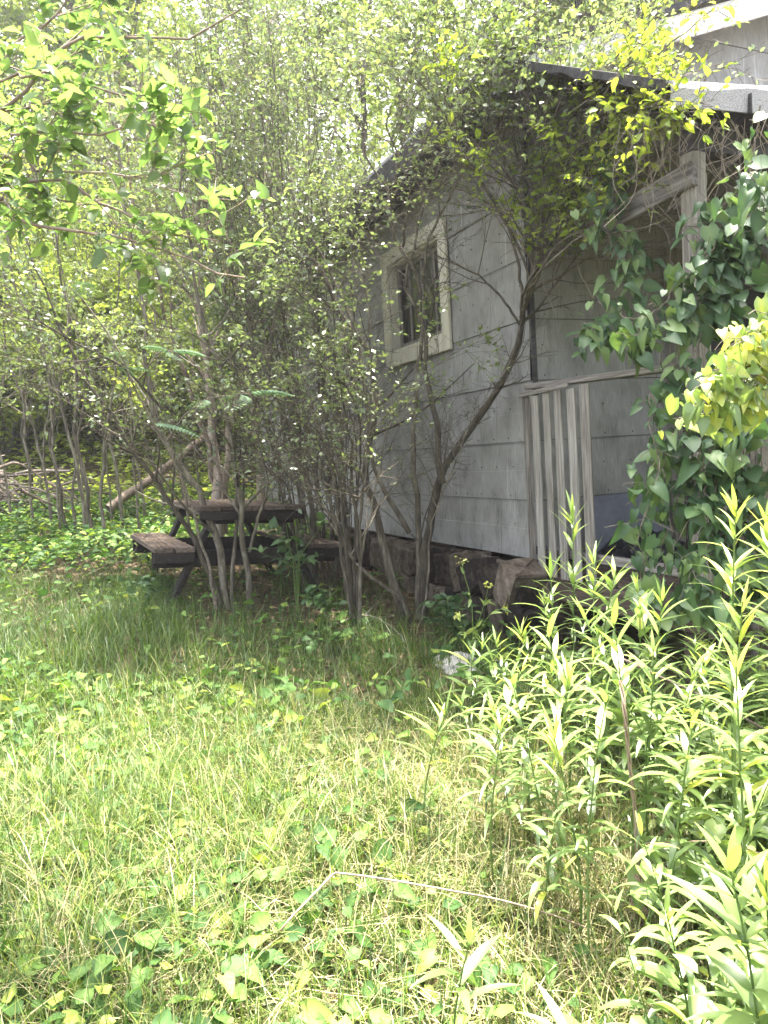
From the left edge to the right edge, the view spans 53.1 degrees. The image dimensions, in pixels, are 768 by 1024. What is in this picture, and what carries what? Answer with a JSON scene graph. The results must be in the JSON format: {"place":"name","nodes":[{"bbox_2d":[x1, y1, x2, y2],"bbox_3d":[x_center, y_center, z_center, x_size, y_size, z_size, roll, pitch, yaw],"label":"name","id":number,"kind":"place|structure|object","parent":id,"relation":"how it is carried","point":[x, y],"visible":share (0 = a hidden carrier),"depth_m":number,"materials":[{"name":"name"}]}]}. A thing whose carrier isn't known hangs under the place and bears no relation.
{"place":"outdoors","nodes":[
{"label":"outdoors","id":0,"kind":"place"},
{"bbox_2d":[0,0,634,296],"label":"sky","id":1,"kind":"structure","parent":0,"point":[218,11],"materials":[{"name":"white"}]},
{"bbox_2d":[0,376,765,1023],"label":"ground","id":2,"kind":"structure","parent":0,"point":[632,632],"depth_m":4.80,"materials":[{"name":"soil"}]},
{"bbox_2d":[0,148,48,536],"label":"sapling","id":3,"kind":"object","parent":2,"relation":"on","point":[29,463],"visible":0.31,"depth_m":8.37,"materials":[{"name":"green plant"}]},
{"bbox_2d":[0,125,54,537],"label":"sapling","id":4,"kind":"object","parent":2,"relation":"on","point":[42,462],"visible":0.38,"depth_m":8.68,"materials":[{"name":"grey plant"}]},
{"bbox_2d":[0,154,76,541],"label":"sapling","id":5,"kind":"object","parent":2,"relation":"on","point":[52,439],"visible":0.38,"depth_m":8.07,"materials":[{"name":"green plant"}]},
{"bbox_2d":[0,69,83,535],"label":"sapling","id":6,"kind":"object","parent":2,"relation":"on","point":[8,147],"visible":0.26,"depth_m":8.25,"materials":[{"name":"green plant"}]},
{"bbox_2d":[0,2,100,550],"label":"sapling","id":7,"kind":"object","parent":2,"relation":"on","point":[59,400],"visible":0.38,"depth_m":7.84,"materials":[{"name":"green plant"}]},
{"bbox_2d":[0,214,106,517],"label":"sapling","id":8,"kind":"object","parent":2,"relation":"on","point":[48,419],"visible":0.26,"depth_m":9.81,"materials":[{"name":"green plant"}]},
{"bbox_2d":[0,455,109,520],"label":"brush pile","id":9,"kind":"object","parent":2,"relation":"on","point":[3,493],"visible":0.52,"depth_m":9.71,"materials":[{"name":"brown plant"}]},
{"bbox_2d":[0,20,132,527],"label":"sapling","id":10,"kind":"object","parent":2,"relation":"on","point":[115,467],"visible":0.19,"depth_m":8.81,"materials":[{"name":"green plant"}]},
{"bbox_2d":[0,179,133,464],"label":"woodland bush","id":11,"kind":"object","parent":2,"relation":"on","point":[36,414],"visible":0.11,"depth_m":12.98,"materials":[{"name":"green plant"}]},
{"bbox_2d":[0,167,148,537],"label":"sapling","id":12,"kind":"object","parent":2,"relation":"on","point":[63,517],"visible":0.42,"depth_m":8.21,"materials":[{"name":"green plant"}]},
{"bbox_2d":[0,0,160,414],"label":"forest tree","id":13,"kind":"object","parent":2,"relation":"on","point":[28,17],"visible":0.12,"depth_m":16.20,"materials":[{"name":"green plant"}]},
{"bbox_2d":[0,219,166,469],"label":"woodland bush","id":14,"kind":"object","parent":2,"relation":"on","point":[4,432],"visible":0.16,"depth_m":12.76,"materials":[{"name":"green plant"}]},
{"bbox_2d":[36,168,133,532],"bbox_3d":[-3.484,-1.930,9.189,1.037,4.570,1.603,-5,5,-26],"label":"sapling","id":15,"kind":"object","parent":2,"relation":"on","point":[103,418],"visible":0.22,"depth_m":9.00,"materials":[{"name":"green plant"}]},
{"bbox_2d":[0,167,178,449],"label":"woodland bush","id":16,"kind":"object","parent":2,"relation":"on","point":[80,406],"visible":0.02,"depth_m":14.34,"materials":[{"name":"green plant"}]},
{"bbox_2d":[0,55,179,553],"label":"sapling","id":17,"kind":"object","parent":2,"relation":"on","point":[82,467],"visible":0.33,"depth_m":7.62,"materials":[{"name":"green plant"}]},
{"bbox_2d":[48,120,149,529],"bbox_3d":[-3.324,-2.041,9.072,1.114,4.792,0.941,-7,5,-39],"label":"sapling","id":18,"kind":"object","parent":2,"relation":"on","point":[127,428],"visible":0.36,"depth_m":9.08,"materials":[{"name":"green plant"}]},
{"bbox_2d":[44,158,160,532],"bbox_3d":[-3.082,-1.806,8.634,1.014,4.472,1.568,-7,6,-43],"label":"sapling","id":19,"kind":"object","parent":2,"relation":"on","point":[135,401],"visible":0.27,"depth_m":8.49,"materials":[{"name":"green plant"}]},
{"bbox_2d":[0,192,235,459],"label":"woodland bush","id":20,"kind":"object","parent":2,"relation":"on","point":[101,295],"visible":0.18,"depth_m":13.34,"materials":[{"name":"green plant"}]},
{"bbox_2d":[7,0,237,401],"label":"forest tree","id":21,"kind":"object","parent":2,"relation":"on","point":[136,3],"visible":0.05,"depth_m":17.56,"materials":[{"name":"green plant"}]},
{"bbox_2d":[0,0,249,420],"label":"forest tree","id":22,"kind":"object","parent":2,"relation":"on","point":[9,18],"visible":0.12,"depth_m":16.45,"materials":[{"name":"green plant"}]},
{"bbox_2d":[70,101,188,522],"bbox_3d":[-3.077,-2.485,9.606,1.262,5.564,1.952,-6,5,-30],"label":"sapling","id":23,"kind":"object","parent":2,"relation":"on","point":[158,367],"visible":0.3,"depth_m":9.37,"materials":[{"name":"green plant"}]},
{"bbox_2d":[0,0,275,302],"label":"overhanging tree","id":24,"kind":"object","parent":2,"relation":"on","point":[155,95],"visible":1,"depth_m":2.32,"materials":[{"name":"green plant"}]},
{"bbox_2d":[0,396,276,519],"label":"understory","id":25,"kind":"object","parent":2,"relation":"on","point":[96,444],"visible":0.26,"depth_m":12.51,"materials":[{"name":"green plant"}]},
{"bbox_2d":[18,249,258,485],"bbox_3d":[-2.413,-2.685,12.858,3.672,4.408,6.865,-2,4,20],"label":"woodland bush","id":26,"kind":"object","parent":2,"relation":"on","point":[104,304],"visible":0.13,"depth_m":11.94,"materials":[{"name":"green plant"}]},
{"bbox_2d":[56,247,250,456],"bbox_3d":[-3.679,-2.958,14.030,4.543,4.002,3.658,-3,4,6],"label":"woodland bush","id":27,"kind":"object","parent":2,"relation":"on","point":[184,394],"visible":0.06,"depth_m":13.71,"materials":[{"name":"green plant"}]},
{"bbox_2d":[105,435,204,511],"bbox_3d":[-2.900,-0.534,10.006,0.163,0.931,1.791,-1,5,30],"label":"fallen log","id":28,"kind":"object","parent":2,"relation":"on","point":[127,494],"visible":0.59,"depth_m":9.70,"materials":[{"name":"wood"}]},
{"bbox_2d":[0,478,353,583],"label":"ground cover","id":29,"kind":"object","parent":2,"relation":"on","point":[38,550],"visible":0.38,"depth_m":8.03,"materials":[{"name":"green plant"}]},
{"bbox_2d":[9,0,352,536],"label":"twin trunk tree","id":30,"kind":"object","parent":2,"relation":"on","point":[217,495],"visible":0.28,"depth_m":7.12,"materials":[{"name":"green plant"}]},
{"bbox_2d":[69,282,292,609],"bbox_3d":[-1.159,-0.323,4.614,0.986,2.101,0.927,0,6,41],"label":"mimosa sapling","id":31,"kind":"object","parent":2,"relation":"on","point":[188,431],"visible":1,"depth_m":4.74,"materials":[{"name":"green plant"}]},
{"bbox_2d":[0,0,373,611],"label":"sapling clump","id":32,"kind":"object","parent":2,"relation":"on","point":[151,401],"visible":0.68,"depth_m":5.54,"materials":[{"name":"green plant"}]},
{"bbox_2d":[54,0,368,253],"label":"forest tree","id":33,"kind":"object","parent":2,"relation":"on","point":[110,58],"visible":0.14,"depth_m":11.70,"materials":[{"name":"green plant"}]},
{"bbox_2d":[130,499,343,609],"bbox_3d":[-1.319,0.312,6.565,1.460,0.792,1.678,-1,3,-24],"label":"picnic table","id":34,"kind":"object","parent":2,"relation":"on","point":[165,555],"visible":0.73,"depth_m":6.00,"materials":[{"name":"brown wood"}]},
{"bbox_2d":[110,0,427,595],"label":"cane thicket","id":35,"kind":"object","parent":2,"relation":"on","point":[313,531],"visible":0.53,"depth_m":6.36,"materials":[{"name":"green plant"}]},
{"bbox_2d":[145,0,416,527],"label":"pale trunk tree","id":36,"kind":"object","parent":2,"relation":"on","point":[260,495],"visible":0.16,"depth_m":8.52,"materials":[{"name":"green plant"}]},
{"bbox_2d":[247,511,324,615],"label":"seedling","id":37,"kind":"object","parent":2,"relation":"on","point":[280,543],"visible":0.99,"depth_m":5.66,"materials":[{"name":"green plant"}]},
{"bbox_2d":[65,134,509,627],"bbox_3d":[-0.562,-0.760,5.200,2.822,3.221,1.448,-3,4,0],"label":"airy shrub","id":38,"kind":"object","parent":2,"relation":"on","point":[354,597],"visible":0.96,"depth_m":5.06,"materials":[{"name":"green plant"}]},
{"bbox_2d":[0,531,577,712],"bbox_3d":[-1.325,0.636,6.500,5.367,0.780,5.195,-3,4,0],"label":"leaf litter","id":39,"kind":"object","parent":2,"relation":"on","point":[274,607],"visible":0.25,"depth_m":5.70,"materials":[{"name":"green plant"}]},
{"bbox_2d":[0,551,584,729],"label":"ground cover","id":40,"kind":"object","parent":2,"relation":"on","point":[287,686],"visible":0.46,"depth_m":5.19,"materials":[{"name":"green plant"}]},
{"bbox_2d":[232,0,478,239],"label":"forest tree","id":41,"kind":"object","parent":2,"relation":"on","point":[345,24],"visible":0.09,"depth_m":13.32,"materials":[{"name":"green plant"}]},
{"bbox_2d":[0,652,736,1023],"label":"ground cover","id":42,"kind":"object","parent":2,"relation":"on","point":[228,978],"visible":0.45,"depth_m":2.31,"materials":[{"name":"green plant"}]},
{"bbox_2d":[0,555,752,748],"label":"grass","id":43,"kind":"structure","parent":2,"relation":"on","point":[83,659],"depth_m":4.70,"materials":[{"name":"green plant"}]},
{"bbox_2d":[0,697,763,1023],"bbox_3d":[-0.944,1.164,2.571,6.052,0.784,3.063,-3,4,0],"label":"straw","id":44,"kind":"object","parent":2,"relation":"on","point":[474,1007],"visible":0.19,"depth_m":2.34,"materials":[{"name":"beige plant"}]},
{"bbox_2d":[0,652,767,1023],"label":"grass","id":45,"kind":"structure","parent":2,"relation":"on","point":[110,820],"depth_m":2.52,"materials":[{"name":"green plant"}]},
{"bbox_2d":[323,0,471,180],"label":"forest tree","id":46,"kind":"object","parent":2,"relation":"on","point":[385,116],"visible":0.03,"depth_m":16.58,"materials":[{"name":"green plant"}]},
{"bbox_2d":[384,682,473,837],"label":"tall weed","id":47,"kind":"object","parent":2,"relation":"on","point":[431,734],"visible":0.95,"depth_m":2.80,"materials":[{"name":"green plant"}]},
{"bbox_2d":[277,872,585,947],"bbox_3d":[0.128,1.202,2.242,0.906,0.297,0.108,-3,4,0],"label":"dead cane","id":48,"kind":"object","parent":2,"relation":"on","point":[325,882],"visible":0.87,"depth_m":2.20,"materials":[{"name":"beige plant"}]},
{"bbox_2d":[128,0,767,623],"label":"multi stemmed tree","id":49,"kind":"object","parent":2,"relation":"on","point":[394,590],"visible":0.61,"depth_m":5.30,"materials":[{"name":"green plant"}]},
{"bbox_2d":[416,590,480,645],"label":"seedling","id":50,"kind":"object","parent":2,"relation":"on","point":[445,606],"visible":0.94,"depth_m":5.08,"materials":[{"name":"green plant"}]},
{"bbox_2d":[409,908,521,1023],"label":"tall weed","id":51,"kind":"object","parent":2,"relation":"on","point":[472,963],"visible":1,"depth_m":1.85,"materials":[{"name":"green plant"}]},
{"bbox_2d":[329,0,635,200],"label":"forest tree","id":52,"kind":"object","parent":2,"relation":"on","point":[591,4],"visible":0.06,"depth_m":13.38,"materials":[{"name":"green plant"}]},
{"bbox_2d":[453,707,534,897],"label":"tall weed","id":53,"kind":"object","parent":2,"relation":"on","point":[499,724],"visible":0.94,"depth_m":2.46,"materials":[{"name":"green plant"}]},
{"bbox_2d":[224,0,767,712],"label":"cabin","id":54,"kind":"object","parent":2,"relation":"on","point":[554,430],"visible":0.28,"depth_m":5.45,"materials":[{"name":"grey wood"}]},
{"bbox_2d":[380,214,452,368],"bbox_3d":[0.350,-1.838,6.647,0.247,1.040,1.260,-5,5,-23],"label":"window","id":55,"kind":"structure","parent":54,"relation":"in","point":[398,344],"depth_m":6.77,"materials":[{"name":"beige paint"}]},
{"bbox_2d":[279,0,701,309],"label":"climbing shrub","id":56,"kind":"object","parent":54,"relation":"attached to","point":[372,25],"visible":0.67,"depth_m":4.40,"materials":[{"name":"green plant"}]},
{"bbox_2d":[556,117,665,381],"bbox_3d":[1.206,-1.400,4.066,0.576,1.456,0.734,-3,4,0],"label":"heart leaf vine","id":57,"kind":"object","parent":54,"relation":"hanging from","point":[598,333],"visible":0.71,"depth_m":4.01,"materials":[{"name":"green plant"}]},
{"bbox_2d":[594,493,670,553],"bbox_3d":[1.726,0.087,5.402,0.700,0.436,0.087,-5,5,-23],"label":"board","id":58,"kind":"object","parent":54,"relation":"on","point":[611,510],"visible":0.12,"depth_m":5.34,"materials":[{"name":"grey wood"}]},
{"bbox_2d":[663,247,767,542],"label":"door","id":59,"kind":"structure","parent":54,"relation":"in","point":[671,348],"depth_m":5.62,"materials":[{"name":"grey wood"}]},
{"bbox_2d":[454,654,540,811],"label":"tall weed","id":60,"kind":"object","parent":2,"relation":"on","point":[507,695],"visible":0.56,"depth_m":2.78,"materials":[{"name":"green plant"}]},
{"bbox_2d":[467,689,547,869],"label":"tall weed","id":61,"kind":"object","parent":2,"relation":"on","point":[508,788],"visible":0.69,"depth_m":2.67,"materials":[{"name":"green plant"}]},
{"bbox_2d":[324,611,733,724],"bbox_3d":[0.726,0.892,4.530,2.155,0.439,1.936,-3,4,0],"label":"ground cover","id":62,"kind":"object","parent":2,"relation":"on","point":[387,703],"visible":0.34,"depth_m":4.39,"materials":[{"name":"green plant"}]},
{"bbox_2d":[498,747,570,858],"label":"tall weed","id":63,"kind":"object","parent":2,"relation":"on","point":[533,795],"visible":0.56,"depth_m":2.77,"materials":[{"name":"green plant"}]},
{"bbox_2d":[497,661,573,906],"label":"tall weed","id":64,"kind":"object","parent":2,"relation":"on","point":[519,720],"visible":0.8,"depth_m":2.42,"materials":[{"name":"green plant"}]},
{"bbox_2d":[405,0,680,115],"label":"forest tree","id":65,"kind":"object","parent":2,"relation":"on","point":[577,3],"visible":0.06,"depth_m":13.51,"materials":[{"name":"green plant"}]},
{"bbox_2d":[511,806,601,948],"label":"tall weed","id":66,"kind":"object","parent":2,"relation":"on","point":[536,885],"visible":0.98,"depth_m":2.21,"materials":[{"name":"green plant"}]},
{"bbox_2d":[516,604,601,826],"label":"tall weed","id":67,"kind":"object","parent":2,"relation":"on","point":[562,691],"visible":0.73,"depth_m":2.79,"materials":[{"name":"green plant"}]},
{"bbox_2d":[520,652,601,901],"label":"tall weed","id":68,"kind":"object","parent":2,"relation":"on","point":[569,669],"visible":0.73,"depth_m":2.48,"materials":[{"name":"green plant"}]},
{"bbox_2d":[515,754,610,914],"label":"tall weed","id":69,"kind":"object","parent":2,"relation":"on","point":[558,874],"visible":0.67,"depth_m":2.40,"materials":[{"name":"green plant"}]},
{"bbox_2d":[390,0,750,623],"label":"climbing shrub","id":70,"kind":"object","parent":2,"relation":"on","point":[574,160],"visible":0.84,"depth_m":4.15,"materials":[{"name":"green plant"}]},
{"bbox_2d":[604,119,767,232],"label":"dry tendrils","id":71,"kind":"object","parent":70,"relation":"hanging from","point":[721,156],"visible":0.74,"depth_m":3.51,"materials":[{"name":"brown plant"}]},
{"bbox_2d":[609,168,767,369],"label":"heart leaf vine","id":72,"kind":"object","parent":70,"relation":"attached to","point":[721,266],"visible":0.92,"depth_m":3.39,"materials":[{"name":"green plant"}]},
{"bbox_2d":[608,332,764,642],"bbox_3d":[1.325,-0.130,3.303,0.808,1.355,0.520,-6,5,-29],"label":"heart leaf vine","id":73,"kind":"object","parent":72,"relation":"hanging from","point":[662,455],"visible":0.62,"depth_m":3.29,"materials":[{"name":"green plant"}]},
{"bbox_2d":[666,400,767,634],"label":"heart leaf vine","id":74,"kind":"object","parent":73,"relation":"attached to","point":[730,460],"visible":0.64,"depth_m":3.19,"materials":[{"name":"green plant"}]},
{"bbox_2d":[658,291,767,447],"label":"sunlit vine","id":75,"kind":"object","parent":74,"relation":"attached to","point":[727,392],"visible":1,"depth_m":2.57,"materials":[{"name":"green plant"}]},
{"bbox_2d":[520,701,621,943],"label":"tall weed","id":76,"kind":"object","parent":2,"relation":"on","point":[557,745],"visible":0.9,"depth_m":2.22,"materials":[{"name":"green plant"}]},
{"bbox_2d":[531,491,616,745],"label":"tall weed","id":77,"kind":"object","parent":2,"relation":"on","point":[570,571],"visible":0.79,"depth_m":3.37,"materials":[{"name":"green plant"}]},
{"bbox_2d":[543,677,633,982],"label":"tall weed","id":78,"kind":"object","parent":2,"relation":"on","point":[599,724],"visible":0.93,"depth_m":2.17,"materials":[{"name":"green plant"}]},
{"bbox_2d":[563,537,624,741],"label":"tall weed","id":79,"kind":"object","parent":2,"relation":"on","point":[591,576],"visible":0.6,"depth_m":3.23,"materials":[{"name":"green plant"}]},
{"bbox_2d":[552,554,639,762],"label":"tall weed","id":80,"kind":"object","parent":2,"relation":"on","point":[607,625],"visible":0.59,"depth_m":3.14,"materials":[{"name":"green plant"}]},
{"bbox_2d":[567,596,641,767],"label":"tall weed","id":81,"kind":"object","parent":2,"relation":"on","point":[602,651],"visible":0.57,"depth_m":3.00,"materials":[{"name":"green plant"}]},
{"bbox_2d":[566,597,682,856],"bbox_3d":[0.752,0.779,2.426,0.362,1.056,0.321,-3,4,0],"label":"tall weed","id":82,"kind":"object","parent":2,"relation":"on","point":[623,671],"visible":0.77,"depth_m":2.40,"materials":[{"name":"green plant"}]},
{"bbox_2d":[593,888,677,1023],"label":"tall weed","id":83,"kind":"object","parent":2,"relation":"on","point":[654,1010],"visible":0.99,"depth_m":1.81,"materials":[{"name":"green plant"}]},
{"bbox_2d":[618,680,655,932],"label":"stalk","id":84,"kind":"object","parent":2,"relation":"on","point":[630,773],"visible":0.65,"depth_m":2.27,"materials":[{"name":"plant"}]},
{"bbox_2d":[605,587,688,788],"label":"tall weed","id":85,"kind":"object","parent":2,"relation":"on","point":[637,624],"visible":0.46,"depth_m":3.06,"materials":[{"name":"green plant"}]},
{"bbox_2d":[601,628,693,897],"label":"tall weed","id":86,"kind":"object","parent":2,"relation":"on","point":[653,730],"visible":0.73,"depth_m":2.36,"materials":[{"name":"green plant"}]},
{"bbox_2d":[612,577,700,861],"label":"tall weed","id":87,"kind":"object","parent":2,"relation":"on","point":[658,696],"visible":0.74,"depth_m":2.48,"materials":[{"name":"green plant"}]},
{"bbox_2d":[612,684,702,923],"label":"tall weed","id":88,"kind":"object","parent":2,"relation":"on","point":[668,832],"visible":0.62,"depth_m":2.38,"materials":[{"name":"green plant"}]},
{"bbox_2d":[613,811,704,994],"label":"tall weed","id":89,"kind":"object","parent":2,"relation":"on","point":[657,875],"visible":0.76,"depth_m":1.96,"materials":[{"name":"green plant"}]},
{"bbox_2d":[616,838,701,962],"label":"tall weed","id":90,"kind":"object","parent":2,"relation":"on","point":[664,870],"visible":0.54,"depth_m":2.11,"materials":[{"name":"green plant"}]},
{"bbox_2d":[618,878,718,1021],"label":"tall weed","id":91,"kind":"object","parent":2,"relation":"on","point":[670,920],"visible":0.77,"depth_m":1.81,"materials":[{"name":"green plant"}]},
{"bbox_2d":[637,658,726,840],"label":"tall weed","id":92,"kind":"object","parent":2,"relation":"on","point":[687,696],"visible":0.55,"depth_m":2.57,"materials":[{"name":"green plant"}]},
{"bbox_2d":[622,707,750,972],"bbox_3d":[0.845,0.937,2.150,0.332,0.812,0.309,-2,4,18],"label":"tall weed","id":93,"kind":"object","parent":2,"relation":"on","point":[668,823],"visible":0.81,"depth_m":2.15,"materials":[{"name":"green plant"}]},
{"bbox_2d":[607,672,767,1023],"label":"weed undergrowth","id":94,"kind":"object","parent":2,"relation":"on","point":[697,1004],"visible":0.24,"depth_m":2.38,"materials":[{"name":"green plant"}]},
{"bbox_2d":[658,822,767,1023],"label":"tall weed","id":95,"kind":"object","parent":2,"relation":"on","point":[752,991],"visible":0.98,"depth_m":1.39,"materials":[{"name":"green plant"}]},
{"bbox_2d":[679,643,753,862],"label":"tall weed","id":96,"kind":"object","parent":2,"relation":"on","point":[706,660],"visible":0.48,"depth_m":2.67,"materials":[{"name":"green plant"}]},
{"bbox_2d":[678,577,767,905],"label":"tall weed","id":97,"kind":"object","parent":2,"relation":"on","point":[736,653],"visible":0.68,"depth_m":2.23,"materials":[{"name":"green plant"}]},
{"bbox_2d":[681,485,767,893],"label":"tall weed","id":98,"kind":"object","parent":2,"relation":"on","point":[728,576],"visible":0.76,"depth_m":2.30,"materials":[{"name":"green plant"}]},
{"bbox_2d":[684,631,767,956],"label":"tall weed","id":99,"kind":"object","parent":2,"relation":"on","point":[737,704],"visible":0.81,"depth_m":2.01,"materials":[{"name":"green plant"}]},
{"bbox_2d":[688,850,767,999],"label":"tall weed","id":100,"kind":"object","parent":2,"relation":"on","point":[756,901],"visible":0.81,"depth_m":1.39,"materials":[{"name":"green plant"}]},
{"bbox_2d":[693,772,767,960],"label":"tall weed","id":101,"kind":"object","parent":2,"relation":"on","point":[756,827],"visible":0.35,"depth_m":2.06,"materials":[{"name":"green plant"}]},
{"bbox_2d":[728,501,767,682],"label":"tall weed","id":102,"kind":"object","parent":2,"relation":"on","point":[759,613],"visible":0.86,"depth_m":2.35,"materials":[{"name":"green plant"}]},
{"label":"woodland bush","id":103,"kind":"object","parent":2,"relation":"on","visible":0},
{"bbox_2d":[706,106,767,235],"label":"thin vine","id":104,"kind":"object","parent":103,"relation":"hanging from","point":[752,196],"visible":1,"depth_m":2.76,"materials":[{"name":"green plant"}]},
{"bbox_2d":[597,528,683,568],"bbox_3d":[1.723,0.214,5.067,0.522,0.250,0.559,-5,5,-22],"label":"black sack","id":105,"kind":"object","parent":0,"point":[622,548],"visible":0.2,"depth_m":4.99,"materials":[{"name":"plastic"}]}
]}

